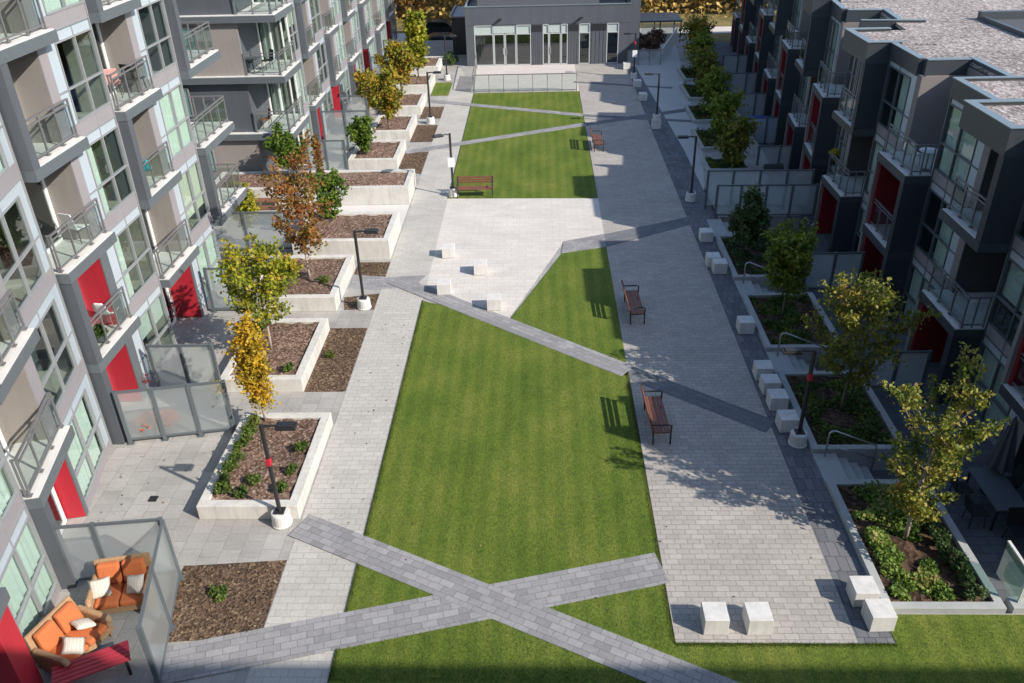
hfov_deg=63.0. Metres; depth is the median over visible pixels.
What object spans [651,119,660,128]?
cube seat
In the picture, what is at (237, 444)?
shrub
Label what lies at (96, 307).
garden chair
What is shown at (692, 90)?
ground cover
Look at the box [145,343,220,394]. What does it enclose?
privacy screen
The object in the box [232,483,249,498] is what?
shrub
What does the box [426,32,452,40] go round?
parked car
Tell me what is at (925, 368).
privacy screen
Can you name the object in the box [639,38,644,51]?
shrub
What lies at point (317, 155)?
slender tree
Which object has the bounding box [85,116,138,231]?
window
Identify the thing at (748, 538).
plaza
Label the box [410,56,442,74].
planter
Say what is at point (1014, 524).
garden chair
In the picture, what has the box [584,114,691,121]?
crossing path
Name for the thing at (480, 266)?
cube seat
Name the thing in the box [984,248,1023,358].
window
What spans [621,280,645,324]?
park bench
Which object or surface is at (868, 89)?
apartment building
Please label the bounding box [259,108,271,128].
garden chair
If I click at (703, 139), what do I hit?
ground cover
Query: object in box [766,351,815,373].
garden steps
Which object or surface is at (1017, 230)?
window
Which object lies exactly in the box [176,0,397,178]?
apartment building
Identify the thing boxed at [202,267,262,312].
privacy screen
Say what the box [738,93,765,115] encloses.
privacy screen
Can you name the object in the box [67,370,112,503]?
window
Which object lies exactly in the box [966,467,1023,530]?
patio table
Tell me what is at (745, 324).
cube seat
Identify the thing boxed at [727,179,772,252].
conical tree
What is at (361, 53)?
window
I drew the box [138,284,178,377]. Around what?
window
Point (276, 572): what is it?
fallen leaves
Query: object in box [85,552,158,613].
garden sofa
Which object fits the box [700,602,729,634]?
cube seat
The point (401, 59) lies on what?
maple tree
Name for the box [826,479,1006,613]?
planter
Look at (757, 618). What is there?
cube seat
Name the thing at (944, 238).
window
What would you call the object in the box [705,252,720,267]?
cube seat
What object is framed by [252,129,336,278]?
maple tree
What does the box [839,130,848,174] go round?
window
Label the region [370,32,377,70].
window
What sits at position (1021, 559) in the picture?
glass balustrade
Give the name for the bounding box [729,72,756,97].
privacy screen
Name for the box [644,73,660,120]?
street lamp
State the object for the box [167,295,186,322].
bicycle
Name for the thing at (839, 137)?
window
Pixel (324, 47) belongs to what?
window
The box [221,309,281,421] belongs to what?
slender tree
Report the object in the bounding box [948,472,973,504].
garden chair
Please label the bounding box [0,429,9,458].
door
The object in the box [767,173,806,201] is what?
furniture cover
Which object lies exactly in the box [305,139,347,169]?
privacy screen
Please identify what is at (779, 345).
handrail
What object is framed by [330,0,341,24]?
window
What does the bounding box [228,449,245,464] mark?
shrub
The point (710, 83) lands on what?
round tree
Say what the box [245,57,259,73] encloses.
round table
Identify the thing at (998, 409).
window
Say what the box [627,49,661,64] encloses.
railing fence
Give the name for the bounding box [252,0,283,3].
window
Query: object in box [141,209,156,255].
door
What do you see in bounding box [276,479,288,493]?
shrub
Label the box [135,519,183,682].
privacy screen
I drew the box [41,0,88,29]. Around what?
window
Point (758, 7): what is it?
window
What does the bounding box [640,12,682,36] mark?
bike shelter
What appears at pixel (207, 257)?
window
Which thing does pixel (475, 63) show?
handrail
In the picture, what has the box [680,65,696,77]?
ground cover
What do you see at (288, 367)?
shrub
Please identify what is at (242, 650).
crossing path
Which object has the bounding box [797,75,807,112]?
window
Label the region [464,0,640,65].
clubhouse
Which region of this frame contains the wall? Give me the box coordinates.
[1004,596,1023,613]
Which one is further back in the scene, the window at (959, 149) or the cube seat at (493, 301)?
the cube seat at (493, 301)
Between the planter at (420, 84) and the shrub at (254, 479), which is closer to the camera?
the shrub at (254, 479)
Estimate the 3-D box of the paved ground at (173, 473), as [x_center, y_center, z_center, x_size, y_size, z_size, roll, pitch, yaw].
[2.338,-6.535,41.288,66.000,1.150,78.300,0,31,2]
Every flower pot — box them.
[92,323,108,343]
[133,410,157,435]
[141,373,149,383]
[155,408,181,433]
[206,380,223,403]
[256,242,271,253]
[828,148,840,164]
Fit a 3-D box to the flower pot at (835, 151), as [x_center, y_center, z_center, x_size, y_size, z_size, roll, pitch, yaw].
[14.604,-8.352,37.691,0.713,0.730,0.688,0,31,2]
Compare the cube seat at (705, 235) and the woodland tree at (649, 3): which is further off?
the woodland tree at (649, 3)
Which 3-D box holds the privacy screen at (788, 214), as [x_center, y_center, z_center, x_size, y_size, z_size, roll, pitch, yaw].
[11.480,-6.360,37.869,4.601,1.600,0.180,0,31,3]
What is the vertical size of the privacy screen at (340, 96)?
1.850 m
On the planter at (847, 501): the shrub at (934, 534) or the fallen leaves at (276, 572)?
the shrub at (934, 534)
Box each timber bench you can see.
[239,205,284,217]
[251,198,281,204]
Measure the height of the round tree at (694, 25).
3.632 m
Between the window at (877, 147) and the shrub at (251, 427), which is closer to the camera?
the shrub at (251, 427)
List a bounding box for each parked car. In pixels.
[423,19,451,35]
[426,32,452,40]
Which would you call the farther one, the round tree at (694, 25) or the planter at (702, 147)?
the round tree at (694, 25)
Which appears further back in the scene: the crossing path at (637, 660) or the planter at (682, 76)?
the planter at (682, 76)
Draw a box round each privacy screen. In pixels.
[54,517,182,580]
[112,379,235,444]
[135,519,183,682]
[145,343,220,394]
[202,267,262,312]
[219,211,292,251]
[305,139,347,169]
[320,110,369,150]
[339,95,370,124]
[370,56,395,79]
[383,39,404,59]
[703,169,814,208]
[712,183,818,217]
[721,54,747,77]
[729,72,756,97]
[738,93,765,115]
[750,117,777,144]
[756,145,791,165]
[800,251,865,291]
[863,350,932,391]
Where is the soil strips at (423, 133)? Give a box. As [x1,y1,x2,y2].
[148,107,443,642]
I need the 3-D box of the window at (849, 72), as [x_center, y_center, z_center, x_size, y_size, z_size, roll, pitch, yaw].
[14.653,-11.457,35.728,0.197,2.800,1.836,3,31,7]
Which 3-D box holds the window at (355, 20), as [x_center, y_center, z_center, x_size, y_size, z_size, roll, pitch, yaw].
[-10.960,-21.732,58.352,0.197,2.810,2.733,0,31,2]
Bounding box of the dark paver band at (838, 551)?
[628,66,895,643]
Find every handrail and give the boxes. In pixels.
[472,52,476,91]
[743,262,777,292]
[777,332,820,367]
[824,430,877,469]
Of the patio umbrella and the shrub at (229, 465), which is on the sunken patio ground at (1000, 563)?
the patio umbrella
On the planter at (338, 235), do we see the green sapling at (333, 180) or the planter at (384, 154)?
the green sapling at (333, 180)
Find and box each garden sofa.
[23,596,113,671]
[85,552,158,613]
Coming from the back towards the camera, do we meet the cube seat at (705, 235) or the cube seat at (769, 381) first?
the cube seat at (705, 235)
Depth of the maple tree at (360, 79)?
52.71 m
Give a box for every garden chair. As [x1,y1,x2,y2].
[57,213,89,243]
[92,303,118,327]
[103,68,123,97]
[118,64,147,92]
[142,159,152,179]
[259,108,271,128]
[262,49,273,70]
[903,142,922,166]
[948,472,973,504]
[961,490,989,527]
[1001,507,1023,548]
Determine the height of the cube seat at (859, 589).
0.470 m
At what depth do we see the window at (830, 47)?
40.21 m
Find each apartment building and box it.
[0,0,247,682]
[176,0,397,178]
[730,0,1023,499]
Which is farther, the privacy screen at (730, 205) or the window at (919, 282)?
the privacy screen at (730, 205)
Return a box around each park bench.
[456,176,493,198]
[590,127,603,151]
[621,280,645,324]
[640,384,671,444]
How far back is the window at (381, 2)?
68.29 m
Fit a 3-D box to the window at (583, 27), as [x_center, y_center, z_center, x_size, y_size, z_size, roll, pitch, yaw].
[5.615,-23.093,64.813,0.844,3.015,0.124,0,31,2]
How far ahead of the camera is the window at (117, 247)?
26.27 m
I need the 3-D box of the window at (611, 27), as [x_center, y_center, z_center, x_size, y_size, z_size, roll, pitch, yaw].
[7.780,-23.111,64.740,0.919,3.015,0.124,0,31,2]
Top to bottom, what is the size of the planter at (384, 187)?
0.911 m
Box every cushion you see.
[61,636,85,654]
[70,618,97,629]
[88,576,111,599]
[126,574,143,594]
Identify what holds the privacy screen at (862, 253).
on the sunken patio ground at (1000, 563)
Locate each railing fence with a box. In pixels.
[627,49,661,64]
[661,28,677,63]
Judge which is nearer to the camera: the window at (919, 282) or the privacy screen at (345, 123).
the window at (919, 282)
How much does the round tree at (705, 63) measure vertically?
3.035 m
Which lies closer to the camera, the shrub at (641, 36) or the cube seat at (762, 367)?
the cube seat at (762, 367)
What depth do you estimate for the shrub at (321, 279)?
32.48 m
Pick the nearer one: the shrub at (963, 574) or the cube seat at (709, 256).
the shrub at (963, 574)
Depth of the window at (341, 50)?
54.25 m
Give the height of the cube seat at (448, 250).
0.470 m
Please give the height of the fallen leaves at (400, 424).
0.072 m
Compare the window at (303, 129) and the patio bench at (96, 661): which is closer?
the patio bench at (96, 661)
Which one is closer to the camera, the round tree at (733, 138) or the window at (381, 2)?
the round tree at (733, 138)
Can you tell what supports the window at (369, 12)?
in the apartment building at (323, 49)
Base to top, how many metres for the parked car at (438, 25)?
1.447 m
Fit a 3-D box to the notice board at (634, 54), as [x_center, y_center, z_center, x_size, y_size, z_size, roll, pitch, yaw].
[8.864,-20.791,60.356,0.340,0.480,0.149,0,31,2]
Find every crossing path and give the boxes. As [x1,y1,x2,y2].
[153,553,669,682]
[288,514,739,682]
[348,275,425,289]
[386,276,633,375]
[405,123,586,153]
[427,100,583,115]
[561,234,605,253]
[573,81,672,88]
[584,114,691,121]
[585,108,685,125]
[604,217,689,246]
[628,367,774,432]
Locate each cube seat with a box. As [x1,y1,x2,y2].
[437,278,450,294]
[442,243,454,257]
[474,259,486,274]
[487,293,500,310]
[623,62,630,69]
[633,79,641,87]
[638,92,646,100]
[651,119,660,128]
[698,228,713,241]
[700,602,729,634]
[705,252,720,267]
[711,258,727,273]
[736,316,754,333]
[742,602,773,634]
[752,360,773,380]
[759,374,781,394]
[766,389,788,410]
[775,409,799,432]
[845,576,879,606]
[861,598,897,631]
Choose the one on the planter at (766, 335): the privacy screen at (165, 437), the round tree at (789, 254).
the round tree at (789, 254)
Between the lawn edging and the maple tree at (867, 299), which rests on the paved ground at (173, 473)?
the lawn edging
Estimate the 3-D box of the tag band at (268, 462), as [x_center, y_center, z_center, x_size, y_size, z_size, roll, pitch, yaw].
[-6.003,2.962,20.623,0.148,0.200,0.169,0,31,2]
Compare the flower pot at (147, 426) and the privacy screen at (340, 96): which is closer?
the flower pot at (147, 426)
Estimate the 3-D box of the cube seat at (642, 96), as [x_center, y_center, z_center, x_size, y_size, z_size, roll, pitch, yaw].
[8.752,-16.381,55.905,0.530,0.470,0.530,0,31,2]
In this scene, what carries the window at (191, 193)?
in the apartment building at (79, 141)
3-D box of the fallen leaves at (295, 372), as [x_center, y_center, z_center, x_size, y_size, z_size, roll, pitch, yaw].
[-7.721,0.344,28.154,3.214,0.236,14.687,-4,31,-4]
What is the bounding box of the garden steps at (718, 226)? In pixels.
[706,219,734,236]
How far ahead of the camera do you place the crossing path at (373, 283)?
33.58 m
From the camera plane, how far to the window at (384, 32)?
69.56 m
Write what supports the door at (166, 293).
in the apartment building at (79, 141)
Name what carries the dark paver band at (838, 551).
on the paved ground at (173, 473)
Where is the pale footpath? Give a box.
[245,68,473,682]
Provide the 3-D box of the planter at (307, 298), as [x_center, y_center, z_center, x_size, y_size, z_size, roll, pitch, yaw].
[-8.339,-2.357,33.080,3.540,0.600,3.800,0,31,2]
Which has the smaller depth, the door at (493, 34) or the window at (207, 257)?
the window at (207, 257)
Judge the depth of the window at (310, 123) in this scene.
46.56 m
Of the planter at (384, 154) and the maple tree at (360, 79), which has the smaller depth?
the planter at (384, 154)
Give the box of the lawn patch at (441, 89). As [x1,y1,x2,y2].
[431,82,452,95]
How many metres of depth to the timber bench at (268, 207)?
39.62 m
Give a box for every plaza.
[427,198,603,317]
[575,65,857,643]
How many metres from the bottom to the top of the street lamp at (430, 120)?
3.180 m
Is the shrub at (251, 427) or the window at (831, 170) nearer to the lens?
the shrub at (251, 427)
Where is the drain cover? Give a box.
[148,496,158,501]
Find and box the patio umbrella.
[980,416,1017,495]
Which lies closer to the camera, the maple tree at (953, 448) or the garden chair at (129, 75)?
the maple tree at (953, 448)
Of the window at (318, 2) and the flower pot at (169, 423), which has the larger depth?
the window at (318, 2)
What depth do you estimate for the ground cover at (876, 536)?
20.00 m
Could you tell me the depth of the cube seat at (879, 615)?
18.20 m
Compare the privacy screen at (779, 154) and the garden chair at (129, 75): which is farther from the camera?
the privacy screen at (779, 154)
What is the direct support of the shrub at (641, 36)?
on the paved ground at (173, 473)
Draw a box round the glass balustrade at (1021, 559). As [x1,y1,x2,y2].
[1007,540,1023,602]
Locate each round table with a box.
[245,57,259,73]
[919,147,937,170]
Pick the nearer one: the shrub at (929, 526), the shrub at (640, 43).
the shrub at (929, 526)
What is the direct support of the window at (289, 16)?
in the apartment building at (323, 49)
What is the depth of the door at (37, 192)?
22.95 m
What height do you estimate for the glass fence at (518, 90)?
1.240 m
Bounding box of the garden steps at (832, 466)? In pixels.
[813,453,873,482]
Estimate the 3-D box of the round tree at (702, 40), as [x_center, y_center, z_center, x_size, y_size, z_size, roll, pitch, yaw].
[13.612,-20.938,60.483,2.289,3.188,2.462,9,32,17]
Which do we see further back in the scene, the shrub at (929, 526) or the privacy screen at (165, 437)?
the privacy screen at (165, 437)
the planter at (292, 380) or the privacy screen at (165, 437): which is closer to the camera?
the privacy screen at (165, 437)
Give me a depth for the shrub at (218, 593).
19.55 m
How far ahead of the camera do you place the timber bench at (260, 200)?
40.42 m
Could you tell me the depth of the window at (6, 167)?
19.72 m
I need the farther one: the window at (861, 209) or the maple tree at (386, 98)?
the maple tree at (386, 98)
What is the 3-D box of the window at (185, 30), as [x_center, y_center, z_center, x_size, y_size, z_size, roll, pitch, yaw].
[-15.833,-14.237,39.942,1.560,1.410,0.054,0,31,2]
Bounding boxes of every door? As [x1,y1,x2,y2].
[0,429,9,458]
[24,179,62,251]
[48,487,66,534]
[91,23,116,95]
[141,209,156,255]
[162,288,176,325]
[493,34,504,65]
[505,33,516,64]
[549,32,560,63]
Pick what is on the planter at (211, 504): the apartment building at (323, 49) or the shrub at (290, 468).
the shrub at (290, 468)
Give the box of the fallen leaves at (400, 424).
[98,248,858,612]
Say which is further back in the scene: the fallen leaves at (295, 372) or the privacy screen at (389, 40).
the privacy screen at (389, 40)
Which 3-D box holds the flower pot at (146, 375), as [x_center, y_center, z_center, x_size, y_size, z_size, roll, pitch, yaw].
[-12.006,1.323,26.756,0.773,0.933,0.741,23,39,35]
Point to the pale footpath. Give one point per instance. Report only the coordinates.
(315, 582)
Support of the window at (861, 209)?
in the apartment building at (868, 89)
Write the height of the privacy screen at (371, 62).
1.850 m
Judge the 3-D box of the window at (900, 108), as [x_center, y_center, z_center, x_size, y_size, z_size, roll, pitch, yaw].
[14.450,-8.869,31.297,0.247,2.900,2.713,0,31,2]
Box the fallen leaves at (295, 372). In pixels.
[231,258,342,497]
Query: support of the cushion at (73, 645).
on the garden sofa at (42, 638)
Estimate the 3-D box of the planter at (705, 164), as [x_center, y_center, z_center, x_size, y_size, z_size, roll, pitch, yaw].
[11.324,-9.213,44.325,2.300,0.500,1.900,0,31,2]
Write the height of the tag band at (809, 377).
0.200 m
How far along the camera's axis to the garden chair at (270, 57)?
41.41 m
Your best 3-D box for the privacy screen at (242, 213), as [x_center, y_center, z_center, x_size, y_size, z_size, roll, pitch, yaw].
[-11.434,-4.711,35.957,4.100,1.850,0.180,0,31,2]
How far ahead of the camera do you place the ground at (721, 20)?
89.87 m
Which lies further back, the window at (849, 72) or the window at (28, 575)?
the window at (849, 72)
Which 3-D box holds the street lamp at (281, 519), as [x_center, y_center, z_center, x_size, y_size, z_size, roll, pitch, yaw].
[-5.697,3.340,20.853,1.130,3.180,0.540,0,31,2]
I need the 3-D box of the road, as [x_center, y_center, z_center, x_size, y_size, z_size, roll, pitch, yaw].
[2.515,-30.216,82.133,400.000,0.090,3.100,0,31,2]
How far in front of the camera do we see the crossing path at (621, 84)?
59.72 m
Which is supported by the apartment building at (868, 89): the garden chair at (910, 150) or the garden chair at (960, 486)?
the garden chair at (910, 150)
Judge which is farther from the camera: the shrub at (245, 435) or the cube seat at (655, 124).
the cube seat at (655, 124)
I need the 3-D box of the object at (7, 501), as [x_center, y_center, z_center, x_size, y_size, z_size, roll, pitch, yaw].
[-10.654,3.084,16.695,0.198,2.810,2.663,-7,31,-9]
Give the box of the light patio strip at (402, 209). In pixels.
[332,204,409,227]
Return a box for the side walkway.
[630,45,717,218]
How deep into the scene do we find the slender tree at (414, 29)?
59.02 m
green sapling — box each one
[227,181,260,245]
[262,122,308,175]
[304,166,351,218]
[344,115,376,153]
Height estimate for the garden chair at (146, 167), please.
0.884 m
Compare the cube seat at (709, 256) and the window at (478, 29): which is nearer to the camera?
the cube seat at (709, 256)
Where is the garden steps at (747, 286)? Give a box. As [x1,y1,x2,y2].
[734,280,774,294]
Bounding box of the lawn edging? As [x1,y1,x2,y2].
[327,92,674,682]
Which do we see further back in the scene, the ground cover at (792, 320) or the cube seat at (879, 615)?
the ground cover at (792, 320)
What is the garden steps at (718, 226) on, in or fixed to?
on the sunken patio ground at (1000, 563)
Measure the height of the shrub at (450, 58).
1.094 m
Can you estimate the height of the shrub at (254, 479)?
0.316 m
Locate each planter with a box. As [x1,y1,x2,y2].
[196,412,332,518]
[215,169,415,205]
[221,318,329,391]
[243,254,354,311]
[292,211,400,259]
[348,140,405,169]
[371,114,416,140]
[393,92,426,114]
[396,74,435,93]
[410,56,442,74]
[677,67,697,81]
[680,84,709,100]
[684,104,711,123]
[691,128,722,150]
[701,157,751,172]
[714,234,797,292]
[741,292,844,366]
[777,370,908,469]
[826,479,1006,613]
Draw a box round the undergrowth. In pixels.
[390,0,741,23]
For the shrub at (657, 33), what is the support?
on the paved ground at (173, 473)
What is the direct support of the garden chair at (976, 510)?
on the sunken patio ground at (1000, 563)
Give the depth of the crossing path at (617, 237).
37.22 m
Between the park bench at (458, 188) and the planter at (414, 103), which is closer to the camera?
the park bench at (458, 188)
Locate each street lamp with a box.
[258,421,297,529]
[353,229,378,310]
[426,71,440,124]
[432,133,458,196]
[443,35,455,80]
[623,32,636,78]
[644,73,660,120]
[677,135,696,201]
[781,347,816,448]
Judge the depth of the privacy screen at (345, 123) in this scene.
47.50 m
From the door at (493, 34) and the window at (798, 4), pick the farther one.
the door at (493, 34)
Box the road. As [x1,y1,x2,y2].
[393,26,731,39]
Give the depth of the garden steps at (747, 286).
32.50 m
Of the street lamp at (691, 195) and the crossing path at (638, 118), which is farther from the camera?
the crossing path at (638, 118)
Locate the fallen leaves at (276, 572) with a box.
[160,154,424,633]
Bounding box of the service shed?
[450,4,466,54]
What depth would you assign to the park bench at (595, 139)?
47.05 m
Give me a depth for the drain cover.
22.61 m
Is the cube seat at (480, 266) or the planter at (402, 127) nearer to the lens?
the cube seat at (480, 266)
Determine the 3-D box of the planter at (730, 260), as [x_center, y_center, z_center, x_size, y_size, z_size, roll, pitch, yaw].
[10.117,-3.240,34.790,2.670,0.860,4.150,0,31,2]
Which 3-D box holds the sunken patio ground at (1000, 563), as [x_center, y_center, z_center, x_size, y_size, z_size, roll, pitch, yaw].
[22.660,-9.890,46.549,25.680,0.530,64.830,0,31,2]
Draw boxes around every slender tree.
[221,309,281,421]
[308,134,325,176]
[400,9,430,76]
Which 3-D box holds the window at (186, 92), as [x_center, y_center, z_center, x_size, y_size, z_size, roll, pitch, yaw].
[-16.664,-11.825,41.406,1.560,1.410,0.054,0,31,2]
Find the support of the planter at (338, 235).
on the paved ground at (173, 473)
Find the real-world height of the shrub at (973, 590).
0.491 m
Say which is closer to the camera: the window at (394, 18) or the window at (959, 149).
the window at (959, 149)
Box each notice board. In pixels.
[447,158,454,166]
[632,50,636,56]
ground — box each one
[35,35,1023,682]
[392,0,740,41]
[713,42,1023,602]
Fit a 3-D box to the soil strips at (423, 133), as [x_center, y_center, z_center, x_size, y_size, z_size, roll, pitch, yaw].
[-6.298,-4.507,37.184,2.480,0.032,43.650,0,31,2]
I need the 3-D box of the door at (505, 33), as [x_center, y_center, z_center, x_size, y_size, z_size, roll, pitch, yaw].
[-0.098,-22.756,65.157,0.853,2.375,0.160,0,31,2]
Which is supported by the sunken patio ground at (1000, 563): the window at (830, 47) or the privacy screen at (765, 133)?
the privacy screen at (765, 133)
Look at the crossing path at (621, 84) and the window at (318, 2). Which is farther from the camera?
the crossing path at (621, 84)
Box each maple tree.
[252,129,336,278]
[351,68,376,114]
[360,64,408,128]
[373,39,421,88]
[800,268,941,410]
[877,341,1011,539]
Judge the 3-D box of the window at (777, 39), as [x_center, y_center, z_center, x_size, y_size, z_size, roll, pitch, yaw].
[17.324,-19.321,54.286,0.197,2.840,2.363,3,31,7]
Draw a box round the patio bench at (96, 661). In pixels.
[51,640,131,682]
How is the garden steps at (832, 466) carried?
on the sunken patio ground at (1000, 563)
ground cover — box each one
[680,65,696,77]
[683,82,707,96]
[691,102,711,118]
[696,128,725,146]
[705,155,747,167]
[724,237,778,274]
[750,293,827,344]
[792,375,891,444]
[851,479,956,601]
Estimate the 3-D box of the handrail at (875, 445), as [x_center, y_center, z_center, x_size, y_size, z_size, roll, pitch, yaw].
[9.458,3.026,23.317,1.429,1.372,0.050,0,31,2]
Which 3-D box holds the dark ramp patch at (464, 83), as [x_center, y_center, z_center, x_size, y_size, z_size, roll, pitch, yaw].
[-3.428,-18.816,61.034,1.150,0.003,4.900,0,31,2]
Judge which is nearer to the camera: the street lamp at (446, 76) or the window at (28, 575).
the window at (28, 575)
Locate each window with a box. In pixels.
[0,113,21,200]
[0,178,56,326]
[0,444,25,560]
[0,506,61,654]
[30,280,86,424]
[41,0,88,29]
[54,18,114,135]
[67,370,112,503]
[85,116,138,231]
[113,205,159,315]
[136,0,179,87]
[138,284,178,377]
[158,75,196,170]
[178,153,212,244]
[182,28,197,49]
[183,88,193,116]
[196,223,225,301]
[209,150,217,170]
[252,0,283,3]
[256,16,292,61]
[266,74,300,115]
[280,129,307,165]
[284,1,301,59]
[293,57,309,113]
[301,109,313,161]
[309,0,323,41]
[316,37,329,91]
[323,85,335,133]
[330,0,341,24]
[335,21,347,69]
[341,64,352,108]
[352,6,361,51]
[357,50,364,72]
[366,0,374,35]
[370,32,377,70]
[378,0,384,22]
[381,20,387,53]
[391,9,397,39]
[474,25,493,65]
[516,24,530,64]
[543,24,548,64]
[561,23,567,63]
[579,23,589,63]
[606,22,618,62]
[754,6,759,35]
[772,35,780,67]
[790,0,800,39]
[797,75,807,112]
[821,15,838,82]
[829,164,835,174]
[833,101,847,174]
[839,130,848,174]
[842,54,856,108]
[850,59,861,109]
[850,200,864,256]
[861,133,884,204]
[875,60,910,150]
[897,256,935,324]
[912,180,954,288]
[931,97,977,207]
[962,334,1010,440]
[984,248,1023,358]
[1010,201,1023,259]
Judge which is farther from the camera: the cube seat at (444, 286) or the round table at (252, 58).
the round table at (252, 58)
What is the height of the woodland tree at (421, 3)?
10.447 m
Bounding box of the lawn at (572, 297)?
[328,91,1023,682]
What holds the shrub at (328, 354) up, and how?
on the soil strips at (423, 133)
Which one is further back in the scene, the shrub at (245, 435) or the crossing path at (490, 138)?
the crossing path at (490, 138)
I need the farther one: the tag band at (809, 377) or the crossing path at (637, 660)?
the tag band at (809, 377)
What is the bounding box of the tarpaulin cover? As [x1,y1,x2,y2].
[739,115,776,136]
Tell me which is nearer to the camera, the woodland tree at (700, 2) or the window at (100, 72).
the window at (100, 72)
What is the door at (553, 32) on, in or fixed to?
in the clubhouse
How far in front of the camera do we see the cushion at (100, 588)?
19.02 m
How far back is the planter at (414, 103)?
54.85 m
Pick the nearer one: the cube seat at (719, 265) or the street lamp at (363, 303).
the street lamp at (363, 303)
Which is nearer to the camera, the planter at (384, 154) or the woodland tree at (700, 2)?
the planter at (384, 154)
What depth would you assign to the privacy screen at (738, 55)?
62.49 m
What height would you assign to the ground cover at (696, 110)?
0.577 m
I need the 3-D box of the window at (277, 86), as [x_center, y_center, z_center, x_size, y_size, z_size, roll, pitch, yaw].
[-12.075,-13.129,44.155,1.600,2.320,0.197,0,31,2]
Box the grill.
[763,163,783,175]
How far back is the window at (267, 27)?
42.77 m
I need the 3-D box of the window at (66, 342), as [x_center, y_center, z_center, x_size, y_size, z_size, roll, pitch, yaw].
[-11.668,0.331,21.362,0.132,2.810,2.913,-7,31,-9]
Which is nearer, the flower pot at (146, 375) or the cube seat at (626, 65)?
the flower pot at (146, 375)
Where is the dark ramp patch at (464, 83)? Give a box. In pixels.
[455,76,473,91]
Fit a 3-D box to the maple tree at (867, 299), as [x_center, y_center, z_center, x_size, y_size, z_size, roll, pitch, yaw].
[9.889,0.071,23.831,2.628,4.903,3.312,-18,34,-25]
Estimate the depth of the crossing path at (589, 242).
36.19 m
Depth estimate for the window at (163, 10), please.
28.23 m
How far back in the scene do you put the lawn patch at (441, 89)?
59.74 m
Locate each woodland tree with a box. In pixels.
[400,0,430,11]
[642,0,667,12]
[693,0,707,12]
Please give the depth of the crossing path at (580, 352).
30.06 m
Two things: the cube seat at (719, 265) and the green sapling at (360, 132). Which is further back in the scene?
the green sapling at (360, 132)
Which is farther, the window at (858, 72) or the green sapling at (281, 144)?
the green sapling at (281, 144)
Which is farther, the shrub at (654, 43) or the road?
the road
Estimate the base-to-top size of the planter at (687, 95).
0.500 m
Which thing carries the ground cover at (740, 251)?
on the planter at (730, 260)
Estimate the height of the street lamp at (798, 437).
3.180 m
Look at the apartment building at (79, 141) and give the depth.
23.21 m
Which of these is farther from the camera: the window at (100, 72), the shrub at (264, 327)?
the shrub at (264, 327)
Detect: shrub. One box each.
[208,584,228,602]
[212,478,231,493]
[216,469,230,482]
[221,459,238,471]
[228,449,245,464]
[232,440,248,452]
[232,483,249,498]
[238,430,253,442]
[241,423,257,435]
[245,471,260,486]
[246,413,260,426]
[254,318,265,329]
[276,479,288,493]
[282,361,293,371]
[285,462,298,475]
[293,440,308,450]
[317,275,329,283]
[325,349,334,358]
[442,51,459,64]
[639,32,649,45]
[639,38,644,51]
[643,35,661,55]
[646,27,666,43]
[924,517,945,533]
[929,528,951,544]
[936,537,958,559]
[943,550,969,569]
[956,562,975,585]
[962,577,990,600]
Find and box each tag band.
[265,457,271,466]
[807,372,812,380]
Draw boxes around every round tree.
[209,232,302,349]
[679,12,716,52]
[684,28,717,71]
[691,45,721,91]
[693,64,733,113]
[702,87,748,137]
[712,111,761,167]
[760,217,823,316]
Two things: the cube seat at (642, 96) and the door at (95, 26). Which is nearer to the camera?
the door at (95, 26)
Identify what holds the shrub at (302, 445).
on the planter at (211, 504)
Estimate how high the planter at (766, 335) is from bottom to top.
0.860 m
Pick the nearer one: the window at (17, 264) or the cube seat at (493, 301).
the window at (17, 264)
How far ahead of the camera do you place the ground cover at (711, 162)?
43.94 m
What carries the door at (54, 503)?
in the apartment building at (79, 141)
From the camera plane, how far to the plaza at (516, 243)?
36.92 m
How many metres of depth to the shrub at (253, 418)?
24.54 m
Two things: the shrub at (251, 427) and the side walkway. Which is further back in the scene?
the side walkway
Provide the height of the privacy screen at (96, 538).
1.850 m
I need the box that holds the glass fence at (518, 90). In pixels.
[474,73,576,92]
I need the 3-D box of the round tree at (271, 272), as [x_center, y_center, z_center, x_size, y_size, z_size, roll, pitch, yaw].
[-8.244,-1.488,27.420,2.808,4.099,2.694,-21,36,-29]
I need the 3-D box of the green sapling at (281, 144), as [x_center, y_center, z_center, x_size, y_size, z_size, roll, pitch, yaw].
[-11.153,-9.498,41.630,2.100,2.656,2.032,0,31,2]
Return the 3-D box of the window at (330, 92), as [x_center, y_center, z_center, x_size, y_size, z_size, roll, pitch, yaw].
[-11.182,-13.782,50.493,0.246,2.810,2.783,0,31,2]
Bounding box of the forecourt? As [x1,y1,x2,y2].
[475,64,578,92]
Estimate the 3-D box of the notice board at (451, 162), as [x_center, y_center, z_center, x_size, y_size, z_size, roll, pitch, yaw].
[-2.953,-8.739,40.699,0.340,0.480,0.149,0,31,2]
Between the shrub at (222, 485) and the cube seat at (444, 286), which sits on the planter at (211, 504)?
the shrub at (222, 485)

